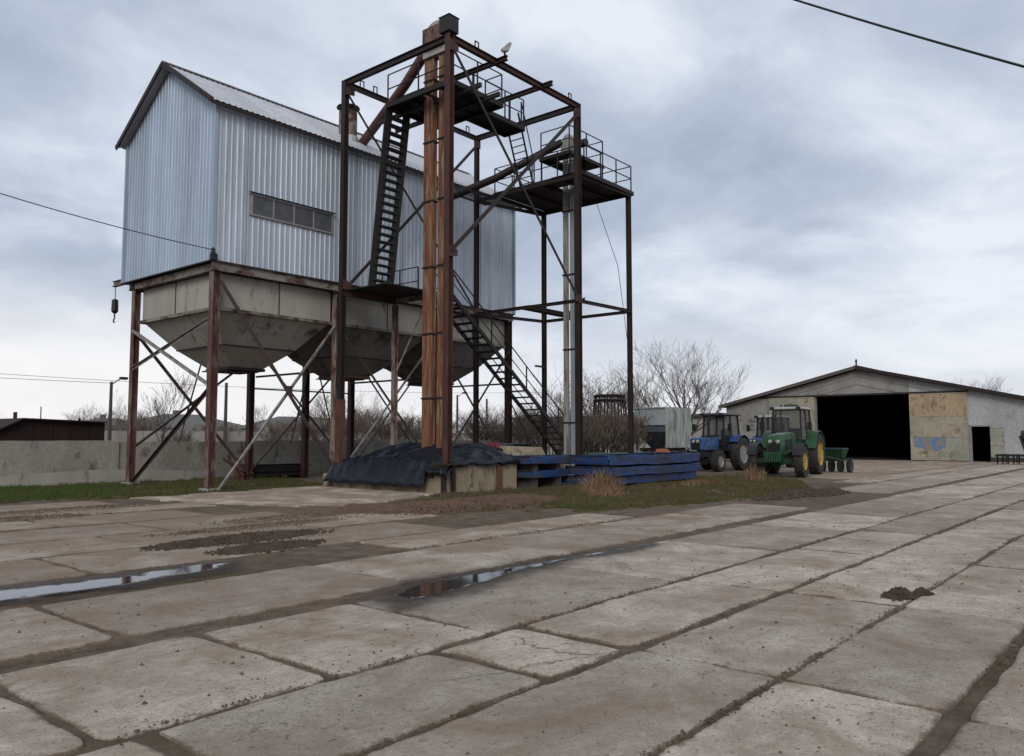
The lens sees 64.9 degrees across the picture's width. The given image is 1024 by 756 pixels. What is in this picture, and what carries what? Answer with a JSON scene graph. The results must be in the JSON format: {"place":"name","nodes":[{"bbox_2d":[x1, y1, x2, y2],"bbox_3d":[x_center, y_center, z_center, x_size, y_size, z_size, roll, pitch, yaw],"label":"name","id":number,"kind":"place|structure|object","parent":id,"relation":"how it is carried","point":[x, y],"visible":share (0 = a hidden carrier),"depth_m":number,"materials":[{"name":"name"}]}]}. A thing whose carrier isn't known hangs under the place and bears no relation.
{"place":"outdoors","nodes":[
{"label":"outdoors","id":0,"kind":"place"},
{"bbox_2d":[0,482,157,499],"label":"green grass","id":1,"kind":"structure","parent":0,"point":[107,490],"depth_m":23.76,"materials":[{"name":"plant"}]},
{"bbox_2d":[8,374,536,392],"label":"overhead wire","id":2,"kind":"object","parent":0,"point":[204,385],"visible":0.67,"depth_m":50.22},
{"bbox_2d":[245,416,326,426],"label":"house","id":3,"kind":"structure","parent":0,"point":[280,418],"depth_m":75.32,"materials":[{"name":"paint"}]},
{"bbox_2d":[333,493,572,514],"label":"soil bank","id":4,"kind":"structure","parent":0,"point":[443,506],"depth_m":18.47,"materials":[{"name":"soil"}]},
{"bbox_2d":[0,460,1023,755],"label":"concrete paving","id":5,"kind":"structure","parent":0,"point":[940,650],"depth_m":6.68,"materials":[{"name":"concrete"}]},
{"bbox_2d":[0,561,236,602],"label":"puddle","id":6,"kind":"object","parent":5,"relation":"on","point":[31,591],"visible":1,"depth_m":9.07,"materials":[{"name":"liquid"}]},
{"bbox_2d":[0,499,361,537],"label":"soil film","id":7,"kind":"object","parent":5,"relation":"on","point":[204,530],"visible":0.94,"depth_m":16.14,"materials":[{"name":"soil"}]},
{"bbox_2d":[132,528,338,555],"bbox_3d":[-3.907,2.521,12.665,2.189,0.132,3.584,-4,-5,40],"label":"soil heap","id":8,"kind":"object","parent":5,"relation":"on","point":[252,546],"visible":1,"depth_m":12.20,"materials":[{"name":"soil"}]},
{"bbox_2d":[1,495,1023,754],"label":"pebbles","id":9,"kind":"object","parent":5,"relation":"on","point":[569,603],"visible":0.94,"depth_m":7.66,"materials":[{"name":"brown stone"}]},
{"bbox_2d":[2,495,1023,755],"bbox_3d":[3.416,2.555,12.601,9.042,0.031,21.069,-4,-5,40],"label":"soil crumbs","id":10,"kind":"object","parent":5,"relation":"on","point":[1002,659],"visible":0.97,"depth_m":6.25,"materials":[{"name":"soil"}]},
{"bbox_2d":[380,543,654,603],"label":"puddle","id":11,"kind":"object","parent":5,"relation":"on","point":[410,591],"visible":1,"depth_m":9.07,"materials":[{"name":"liquid"}]},
{"bbox_2d":[746,415,793,467],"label":"tractor","id":12,"kind":"object","parent":5,"relation":"on","point":[756,438],"visible":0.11,"depth_m":43.30,"materials":[{"name":"metal"}]},
{"bbox_2d":[746,404,824,476],"bbox_3d":[11.951,2.683,35.127,2.385,3.132,4.764,-3,-5,32],"label":"tractor","id":13,"kind":"object","parent":5,"relation":"on","point":[774,450],"visible":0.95,"depth_m":34.62,"materials":[{"name":"metal"}]},
{"bbox_2d":[824,448,853,472],"bbox_3d":[14.581,3.851,37.758,2.300,1.135,2.385,-4,-5,40],"label":"seed drill","id":14,"kind":"object","parent":5,"relation":"on","point":[833,455],"visible":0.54,"depth_m":37.31,"materials":[{"name":"green paint"}]},
{"bbox_2d":[880,586,934,601],"bbox_3d":[4.062,2.213,8.344,0.714,0.103,0.366,2,-5,-29],"label":"soil lump","id":15,"kind":"object","parent":5,"relation":"on","point":[891,593],"visible":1,"depth_m":8.26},
{"bbox_2d":[995,430,1023,464],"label":"disc harrow","id":16,"kind":"object","parent":5,"relation":"on","point":[1017,456],"visible":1,"depth_m":47.87,"materials":[{"name":"metal"}]},
{"bbox_2d":[0,454,1023,755],"bbox_3d":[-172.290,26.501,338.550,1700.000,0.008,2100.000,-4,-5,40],"label":"ground","id":17,"kind":"structure","parent":0,"point":[944,732],"depth_m":9.25,"materials":[{"name":"brown soil"}]},
{"bbox_2d":[0,406,106,440],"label":"shed","id":18,"kind":"structure","parent":17,"relation":"on","point":[14,428],"depth_m":30.64,"materials":[{"name":"metal"}]},
{"bbox_2d":[59,406,119,420],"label":"bare tree","id":19,"kind":"object","parent":17,"relation":"on","point":[76,417],"visible":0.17,"depth_m":65.50,"materials":[{"name":"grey plant"}]},
{"bbox_2d":[84,417,125,430],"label":"bare shrub","id":20,"kind":"object","parent":17,"relation":"on","point":[116,427],"visible":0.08,"depth_m":47.85,"materials":[{"name":"brown plant"}]},
{"bbox_2d":[86,414,126,426],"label":"house","id":21,"kind":"structure","parent":17,"relation":"on","point":[104,417],"depth_m":61.52,"materials":[{"name":"paint"}]},
{"bbox_2d":[0,469,217,486],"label":"concrete wall","id":22,"kind":"structure","parent":17,"relation":"on","point":[84,476],"depth_m":28.29,"materials":[{"name":"concrete"}]},
{"bbox_2d":[80,389,153,427],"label":"bare tree","id":23,"kind":"object","parent":17,"relation":"on","point":[116,414],"visible":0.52,"depth_m":57.52,"materials":[{"name":"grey plant"}]},
{"bbox_2d":[107,377,127,440],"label":"street lamp","id":24,"kind":"object","parent":17,"relation":"on","point":[109,436],"visible":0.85,"depth_m":43.93,"materials":[{"name":"metal"}]},
{"bbox_2d":[112,410,172,430],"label":"bare shrub","id":25,"kind":"object","parent":17,"relation":"on","point":[141,427],"visible":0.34,"depth_m":49.49,"materials":[{"name":"brown plant"}]},
{"bbox_2d":[0,475,322,503],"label":"grass","id":26,"kind":"structure","parent":17,"relation":"on","point":[236,487],"depth_m":25.57,"materials":[{"name":"plant"}]},
{"bbox_2d":[141,363,194,441],"bbox_3d":[-15.262,1.862,35.887,2.352,5.022,1.953,0,-4,-1],"label":"bare tree","id":27,"kind":"object","parent":17,"relation":"on","point":[158,404],"visible":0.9,"depth_m":35.70,"materials":[{"name":"grey plant"}]},
{"bbox_2d":[105,410,245,431],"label":"hill","id":28,"kind":"structure","parent":17,"relation":"on","point":[192,420],"depth_m":58.45,"materials":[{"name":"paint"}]},
{"bbox_2d":[163,425,200,441],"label":"bare shrub","id":29,"kind":"object","parent":17,"relation":"on","point":[183,438],"visible":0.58,"depth_m":45.78,"materials":[{"name":"brown plant"}]},
{"bbox_2d":[185,417,255,434],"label":"bare shrub","id":30,"kind":"object","parent":17,"relation":"on","point":[221,428],"visible":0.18,"depth_m":51.89,"materials":[{"name":"brown plant"}]},
{"bbox_2d":[223,383,227,440],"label":"utility pole","id":31,"kind":"object","parent":17,"relation":"on","point":[225,414],"visible":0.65,"depth_m":49.90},
{"bbox_2d":[222,454,253,479],"bbox_3d":[-10.720,3.476,31.298,0.892,1.020,2.348,3,-5,-32],"label":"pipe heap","id":32,"kind":"object","parent":17,"relation":"on","point":[238,471],"visible":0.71,"depth_m":30.71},
{"bbox_2d":[0,439,503,477],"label":"concrete wall","id":33,"kind":"structure","parent":17,"relation":"on","point":[24,457],"depth_m":30.29,"materials":[{"name":"concrete"}]},
{"bbox_2d":[245,404,267,427],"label":"bare tree","id":34,"kind":"object","parent":17,"relation":"on","point":[255,426],"visible":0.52,"depth_m":59.30,"materials":[{"name":"brown plant"}]},
{"bbox_2d":[241,462,310,477],"bbox_3d":[-9.616,3.755,32.658,1.214,0.590,2.805,-4,-5,40],"label":"sheet stack","id":35,"kind":"object","parent":17,"relation":"on","point":[288,469],"visible":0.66,"depth_m":32.33,"materials":[{"name":"metal"}]},
{"bbox_2d":[255,415,300,440],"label":"bare shrub","id":36,"kind":"object","parent":17,"relation":"on","point":[271,431],"visible":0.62,"depth_m":51.59,"materials":[{"name":"brown plant"}]},
{"bbox_2d":[130,486,437,506],"bbox_3d":[-5.827,3.311,22.509,6.986,0.070,7.153,-4,-5,40],"label":"concrete pad","id":37,"kind":"object","parent":17,"relation":"on","point":[305,496],"visible":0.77,"depth_m":21.63,"materials":[{"name":"concrete"}]},
{"bbox_2d":[244,417,373,431],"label":"house","id":38,"kind":"structure","parent":17,"relation":"on","point":[258,428],"depth_m":59.24,"materials":[{"name":"paint"}]},
{"bbox_2d":[275,411,345,439],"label":"bare shrub","id":39,"kind":"object","parent":17,"relation":"on","point":[316,429],"visible":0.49,"depth_m":49.92,"materials":[{"name":"brown plant"}]},
{"bbox_2d":[112,60,521,491],"bbox_3d":[-7.162,-3.088,32.191,7.614,14.197,15.035,-4,-5,40],"label":"grain silo","id":40,"kind":"object","parent":17,"relation":"on","point":[245,184],"visible":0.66,"depth_m":27.36,"materials":[{"name":"metal"}]},
{"bbox_2d":[111,287,117,322],"bbox_3d":[-14.401,-2.658,29.195,0.240,1.325,0.240,-4,-5,40],"label":"electric hoist","id":41,"kind":"object","parent":40,"relation":"hanging from","point":[114,307],"visible":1,"depth_m":29.12,"materials":[{"name":"metal"}]},
{"bbox_2d":[209,247,217,260],"bbox_3d":[-9.029,-3.766,24.380,0.147,0.380,0.200,-4,-5,40],"label":"wire bracket","id":42,"kind":"object","parent":40,"relation":"attached to","point":[213,255],"visible":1,"depth_m":24.33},
{"bbox_2d":[0,193,211,249],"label":"overhead wire","id":43,"kind":"object","parent":42,"relation":"attached to","point":[102,222],"visible":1,"depth_m":22.11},
{"bbox_2d":[249,191,336,234],"bbox_3d":[-7.233,-5.447,26.729,0.165,0.736,3.350,-4,-5,40],"label":"window","id":44,"kind":"structure","parent":40,"relation":"in","point":[264,206],"depth_m":26.65,"materials":[{"name":"glass"}]},
{"bbox_2d":[292,392,382,422],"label":"bare tree","id":45,"kind":"object","parent":17,"relation":"on","point":[317,405],"visible":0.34,"depth_m":69.42,"materials":[{"name":"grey plant"}]},
{"bbox_2d":[318,410,385,439],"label":"bare shrub","id":46,"kind":"object","parent":17,"relation":"on","point":[356,432],"visible":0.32,"depth_m":53.49,"materials":[{"name":"brown plant"}]},
{"bbox_2d":[104,431,604,454],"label":"pale wall","id":47,"kind":"structure","parent":17,"relation":"on","point":[119,436],"depth_m":48.99,"materials":[{"name":"concrete"}]},
{"bbox_2d":[128,482,583,496],"bbox_3d":[-5.723,3.458,25.370,15.992,0.142,5.624,0,-4,6],"label":"concrete footing","id":48,"kind":"object","parent":17,"relation":"on","point":[458,493],"visible":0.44,"depth_m":23.78,"materials":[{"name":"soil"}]},
{"bbox_2d":[346,404,390,437],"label":"bare shrub","id":49,"kind":"object","parent":17,"relation":"on","point":[374,414],"visible":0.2,"depth_m":59.48,"materials":[{"name":"brown plant"}]},
{"bbox_2d":[356,392,398,421],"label":"bare tree","id":50,"kind":"object","parent":17,"relation":"on","point":[385,414],"visible":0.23,"depth_m":71.58,"materials":[{"name":"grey plant"}]},
{"bbox_2d":[354,411,421,439],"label":"bare shrub","id":51,"kind":"object","parent":17,"relation":"on","point":[383,429],"visible":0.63,"depth_m":49.61,"materials":[{"name":"brown plant"}]},
{"bbox_2d":[378,412,421,439],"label":"bare shrub","id":52,"kind":"object","parent":17,"relation":"on","point":[414,429],"visible":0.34,"depth_m":55.86,"materials":[{"name":"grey plant"}]},
{"bbox_2d":[398,415,463,438],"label":"bare shrub","id":53,"kind":"object","parent":17,"relation":"on","point":[417,421],"visible":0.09,"depth_m":59.59,"materials":[{"name":"brown plant"}]},
{"bbox_2d":[323,446,544,492],"bbox_3d":[-2.202,2.967,27.115,5.850,1.450,6.200,-4,-5,40],"label":"concrete pit","id":54,"kind":"object","parent":17,"relation":"on","point":[475,477],"visible":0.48,"depth_m":24.44,"materials":[{"name":"concrete"}]},
{"bbox_2d":[323,442,533,487],"bbox_3d":[-1.542,2.857,27.645,5.484,1.348,8.005,-4,-5,40],"label":"tarpaulin","id":55,"kind":"object","parent":54,"relation":"on","point":[403,464],"visible":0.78,"depth_m":25.07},
{"bbox_2d":[359,20,454,447],"bbox_3d":[-4.029,-4.674,28.129,0.657,14.140,6.022,4,-5,-40],"label":"bucket elevator","id":56,"kind":"object","parent":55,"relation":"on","point":[430,201],"visible":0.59,"depth_m":26.37,"materials":[{"name":"metal"}]},
{"bbox_2d":[486,442,499,449],"bbox_3d":[-0.646,2.276,26.746,0.222,0.275,0.509,-4,-5,40],"label":"plastic scrap","id":57,"kind":"object","parent":55,"relation":"on","point":[496,444],"visible":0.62,"depth_m":26.72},
{"bbox_2d":[456,392,467,430],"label":"street lamp","id":58,"kind":"object","parent":17,"relation":"on","point":[457,409],"visible":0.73,"depth_m":69.91,"materials":[{"name":"metal"}]},
{"bbox_2d":[452,409,498,432],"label":"bare tree","id":59,"kind":"object","parent":17,"relation":"on","point":[459,421],"visible":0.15,"depth_m":75.21,"materials":[{"name":"brown plant"}]},
{"bbox_2d":[452,411,502,439],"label":"bare shrub","id":60,"kind":"object","parent":17,"relation":"on","point":[469,430],"visible":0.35,"depth_m":51.85,"materials":[{"name":"brown plant"}]},
{"bbox_2d":[332,31,633,465],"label":"steel tower","id":61,"kind":"structure","parent":17,"relation":"on","point":[463,102],"depth_m":28.41,"materials":[{"name":"metal"}]},
{"bbox_2d":[438,13,459,34],"bbox_3d":[-1.919,-10.706,24.496,0.480,0.500,0.460,-4,-5,40],"label":"equipment box","id":62,"kind":"object","parent":61,"relation":"attached to","point":[448,22],"visible":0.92,"depth_m":24.35,"materials":[{"name":"metal"}]},
{"bbox_2d":[501,42,511,54],"bbox_3d":[-0.172,-10.589,25.962,0.353,0.520,0.210,2,-5,-23],"label":"floodlight","id":63,"kind":"object","parent":61,"relation":"on","point":[505,48],"visible":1,"depth_m":25.89,"materials":[{"name":"metal"}]},
{"bbox_2d":[454,134,588,474],"bbox_3d":[0.059,-2.842,31.247,5.902,13.343,0.844,-1,-4,7],"label":"bucket elevator","id":64,"kind":"object","parent":61,"relation":"attached to","point":[568,199],"visible":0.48,"depth_m":31.07,"materials":[{"name":"metal"}]},
{"bbox_2d":[593,194,641,426],"bbox_3d":[4.523,-2.627,32.931,0.572,9.368,3.322,-4,-5,40],"label":"hanging cable","id":65,"kind":"object","parent":61,"relation":"hanging from","point":[621,296],"visible":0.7,"depth_m":32.45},
{"bbox_2d":[460,417,517,441],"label":"bare shrub","id":66,"kind":"object","parent":17,"relation":"on","point":[486,436],"visible":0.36,"depth_m":49.54,"materials":[{"name":"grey plant"}]},
{"bbox_2d":[453,402,532,439],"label":"bare tree","id":67,"kind":"object","parent":17,"relation":"on","point":[495,416],"visible":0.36,"depth_m":57.47,"materials":[{"name":"brown plant"}]},
{"bbox_2d":[493,408,538,443],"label":"bare shrub","id":68,"kind":"object","parent":17,"relation":"on","point":[500,436],"visible":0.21,"depth_m":45.46,"materials":[{"name":"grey plant"}]},
{"bbox_2d":[495,384,554,445],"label":"bare tree","id":69,"kind":"object","parent":17,"relation":"on","point":[528,412],"visible":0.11,"depth_m":53.70,"materials":[{"name":"brown plant"}]},
{"bbox_2d":[517,477,537,488],"bbox_3d":[0.447,3.385,26.040,0.850,0.360,0.200,-4,-5,40],"label":"timber packer","id":70,"kind":"object","parent":17,"relation":"on","point":[525,482],"visible":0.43,"depth_m":25.87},
{"bbox_2d":[517,469,567,477],"bbox_3d":[0.847,3.130,26.540,1.090,0.240,2.050,-3,-5,39],"label":"steel tray","id":71,"kind":"object","parent":70,"relation":"on","point":[540,473],"visible":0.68,"depth_m":25.92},
{"bbox_2d":[517,464,537,470],"bbox_3d":[0.447,2.876,26.078,0.850,0.220,0.200,-4,-5,40],"label":"timber packer","id":72,"kind":"object","parent":71,"relation":"on","point":[532,467],"visible":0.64,"depth_m":25.88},
{"bbox_2d":[538,463,559,468],"bbox_3d":[1.216,2.943,26.996,0.850,0.220,0.200,-4,-5,40],"label":"timber packer","id":73,"kind":"object","parent":71,"relation":"on","point":[550,466],"visible":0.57,"depth_m":26.83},
{"bbox_2d":[513,455,569,463],"bbox_3d":[0.835,2.675,26.518,1.140,0.266,2.150,-4,-6,41],"label":"steel tray","id":74,"kind":"object","parent":73,"relation":"on","point":[538,459],"visible":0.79,"depth_m":25.97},
{"bbox_2d":[501,405,559,446],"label":"bare shrub","id":75,"kind":"object","parent":17,"relation":"on","point":[524,421],"visible":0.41,"depth_m":43.59,"materials":[{"name":"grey plant"}]},
{"bbox_2d":[512,412,570,454],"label":"bare shrub","id":76,"kind":"object","parent":17,"relation":"on","point":[548,447],"visible":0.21,"depth_m":41.73,"materials":[{"name":"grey plant"}]},
{"bbox_2d":[538,476,559,486],"bbox_3d":[1.216,3.452,26.958,0.850,0.360,0.200,-4,-5,40],"label":"timber packer","id":77,"kind":"object","parent":17,"relation":"on","point":[553,481],"visible":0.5,"depth_m":26.80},
{"bbox_2d":[547,386,570,463],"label":"bare tree","id":78,"kind":"object","parent":17,"relation":"on","point":[555,398],"visible":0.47,"depth_m":50.88,"materials":[{"name":"brown plant"}]},
{"bbox_2d":[537,415,627,453],"bbox_3d":[3.456,3.242,39.612,4.915,2.847,3.936,-1,-4,17],"label":"bare shrub","id":79,"kind":"object","parent":17,"relation":"on","point":[592,435],"visible":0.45,"depth_m":39.42,"materials":[{"name":"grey plant"}]},
{"bbox_2d":[539,402,633,452],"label":"bare shrub","id":80,"kind":"object","parent":17,"relation":"on","point":[586,417],"visible":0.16,"depth_m":43.64,"materials":[{"name":"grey plant"}]},
{"bbox_2d":[530,365,659,452],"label":"bare tree","id":81,"kind":"object","parent":17,"relation":"on","point":[599,391],"visible":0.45,"depth_m":59.13,"materials":[{"name":"brown plant"}]},
{"bbox_2d":[576,463,627,492],"bbox_3d":[2.767,2.995,24.473,1.269,0.908,2.535,-4,-5,40],"label":"weed clump","id":82,"kind":"object","parent":17,"relation":"on","point":[601,480],"visible":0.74,"depth_m":24.22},
{"bbox_2d":[589,394,626,452],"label":"rusty frame","id":83,"kind":"object","parent":17,"relation":"on","point":[611,398],"visible":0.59,"depth_m":45.56,"materials":[{"name":"metal"}]},
{"bbox_2d":[587,483,628,496],"bbox_3d":[2.660,3.077,22.317,0.988,0.429,1.446,-4,-5,40],"label":"weed clump","id":84,"kind":"object","parent":17,"relation":"on","point":[609,491],"visible":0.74,"depth_m":22.24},
{"bbox_2d":[570,410,648,452],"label":"bare shrub","id":85,"kind":"object","parent":17,"relation":"on","point":[626,441],"visible":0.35,"depth_m":41.47,"materials":[{"name":"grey plant"}]},
{"bbox_2d":[583,452,643,454],"bbox_3d":[4.876,4.005,38.223,1.900,0.894,6.806,-4,-5,40],"label":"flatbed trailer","id":86,"kind":"object","parent":17,"relation":"on","point":[611,453],"depth_m":36.99,"materials":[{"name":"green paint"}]},
{"bbox_2d":[583,406,653,451],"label":"bare shrub","id":87,"kind":"object","parent":17,"relation":"on","point":[615,421],"visible":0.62,"depth_m":41.27,"materials":[{"name":"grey plant"}]},
{"bbox_2d":[513,414,726,451],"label":"building","id":88,"kind":"structure","parent":17,"relation":"on","point":[695,419],"depth_m":76.38,"materials":[{"name":"concrete"}]},
{"bbox_2d":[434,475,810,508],"bbox_3d":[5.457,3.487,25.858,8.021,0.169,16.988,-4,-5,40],"label":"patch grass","id":89,"kind":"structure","parent":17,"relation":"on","point":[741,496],"depth_m":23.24,"materials":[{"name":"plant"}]},
{"bbox_2d":[583,359,671,443],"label":"bare tree","id":90,"kind":"object","parent":17,"relation":"on","point":[644,397],"visible":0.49,"depth_m":61.66,"materials":[{"name":"brown plant"}]},
{"bbox_2d":[561,471,695,484],"bbox_3d":[4.324,3.553,28.920,1.940,0.262,6.100,-4,-5,40],"label":"steel tray","id":91,"kind":"object","parent":17,"relation":"on","point":[637,478],"visible":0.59,"depth_m":27.74,"materials":[{"name":"metal"}]},
{"bbox_2d":[565,462,700,475],"bbox_3d":[4.497,3.255,28.993,1.940,0.318,6.300,-3,-5,39],"label":"steel tray","id":92,"kind":"object","parent":91,"relation":"on","point":[626,470],"visible":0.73,"depth_m":27.42,"materials":[{"name":"metal"}]},
{"bbox_2d":[575,464,617,466],"bbox_3d":[2.823,2.930,27.087,1.600,0.080,0.200,-4,-5,40],"label":"timber packer","id":93,"kind":"object","parent":92,"relation":"on","point":[596,465],"visible":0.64,"depth_m":26.96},
{"bbox_2d":[560,452,699,464],"bbox_3d":[4.408,2.896,29.029,1.990,0.357,6.300,-4,-6,40],"label":"steel tray","id":94,"kind":"object","parent":92,"relation":"on","point":[640,458],"visible":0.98,"depth_m":27.61,"materials":[{"name":"metal"}]},
{"bbox_2d":[610,413,656,451],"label":"bare shrub","id":95,"kind":"object","parent":17,"relation":"on","point":[645,441],"visible":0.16,"depth_m":45.80,"materials":[{"name":"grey plant"}]},
{"bbox_2d":[633,407,690,451],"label":"shed","id":96,"kind":"object","parent":17,"relation":"on","point":[671,427],"visible":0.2,"depth_m":45.72,"materials":[{"name":"grey metal"}]},
{"bbox_2d":[608,336,752,451],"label":"bare tree","id":97,"kind":"object","parent":17,"relation":"on","point":[685,404],"visible":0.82,"depth_m":65.26,"materials":[{"name":"grey plant"}]},
{"bbox_2d":[668,478,722,487],"bbox_3d":[6.198,3.449,27.012,0.818,0.374,3.870,-4,-5,40],"label":"weed clump","id":98,"kind":"object","parent":17,"relation":"on","point":[698,482],"visible":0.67,"depth_m":26.83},
{"bbox_2d":[688,376,726,412],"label":"bare tree","id":99,"kind":"object","parent":17,"relation":"on","point":[705,400],"visible":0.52,"depth_m":77.64,"materials":[{"name":"grey plant"}]},
{"bbox_2d":[681,413,749,471],"bbox_3d":[10.103,3.186,40.175,2.213,2.875,4.234,-4,-5,40],"label":"tractor","id":100,"kind":"object","parent":17,"relation":"on","point":[715,452],"visible":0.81,"depth_m":39.76,"materials":[{"name":"metal"}]},
{"bbox_2d":[740,462,765,481],"bbox_3d":[9.060,3.478,30.249,1.140,0.789,2.015,-4,-5,40],"label":"weed clump","id":101,"kind":"object","parent":17,"relation":"on","point":[754,474],"visible":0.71,"depth_m":30.20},
{"bbox_2d":[949,375,1012,392],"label":"bare tree","id":102,"kind":"object","parent":17,"relation":"on","point":[986,386],"visible":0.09,"depth_m":123.97,"materials":[{"name":"grey plant"}]},
{"bbox_2d":[0,0,1023,432],"label":"sky","id":103,"kind":"structure","parent":0,"point":[817,191],"materials":[{"name":"grey"}]},
{"bbox_2d":[389,473,813,512],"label":"dry grass","id":104,"kind":"structure","parent":0,"point":[686,490],"depth_m":23.36,"materials":[{"name":"plant"}]},
{"bbox_2d":[544,497,742,512],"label":"edge grass","id":105,"kind":"structure","parent":0,"point":[589,508],"depth_m":18.84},
{"bbox_2d":[751,486,850,500],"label":"turned soil","id":106,"kind":"structure","parent":0,"point":[795,493],"depth_m":22.37,"materials":[{"name":"soil"}]},
{"bbox_2d":[718,359,1023,461],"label":"barn","id":107,"kind":"structure","parent":0,"point":[860,412],"depth_m":60.41,"materials":[{"name":"paint"}]},
{"bbox_2d":[990,427,1004,457],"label":"open door","id":108,"kind":"structure","parent":107,"relation":"in","point":[996,433],"depth_m":53.55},
{"bbox_2d":[793,0,1023,67],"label":"overhead wire","id":109,"kind":"object","parent":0,"point":[924,38],"visible":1,"depth_m":18.20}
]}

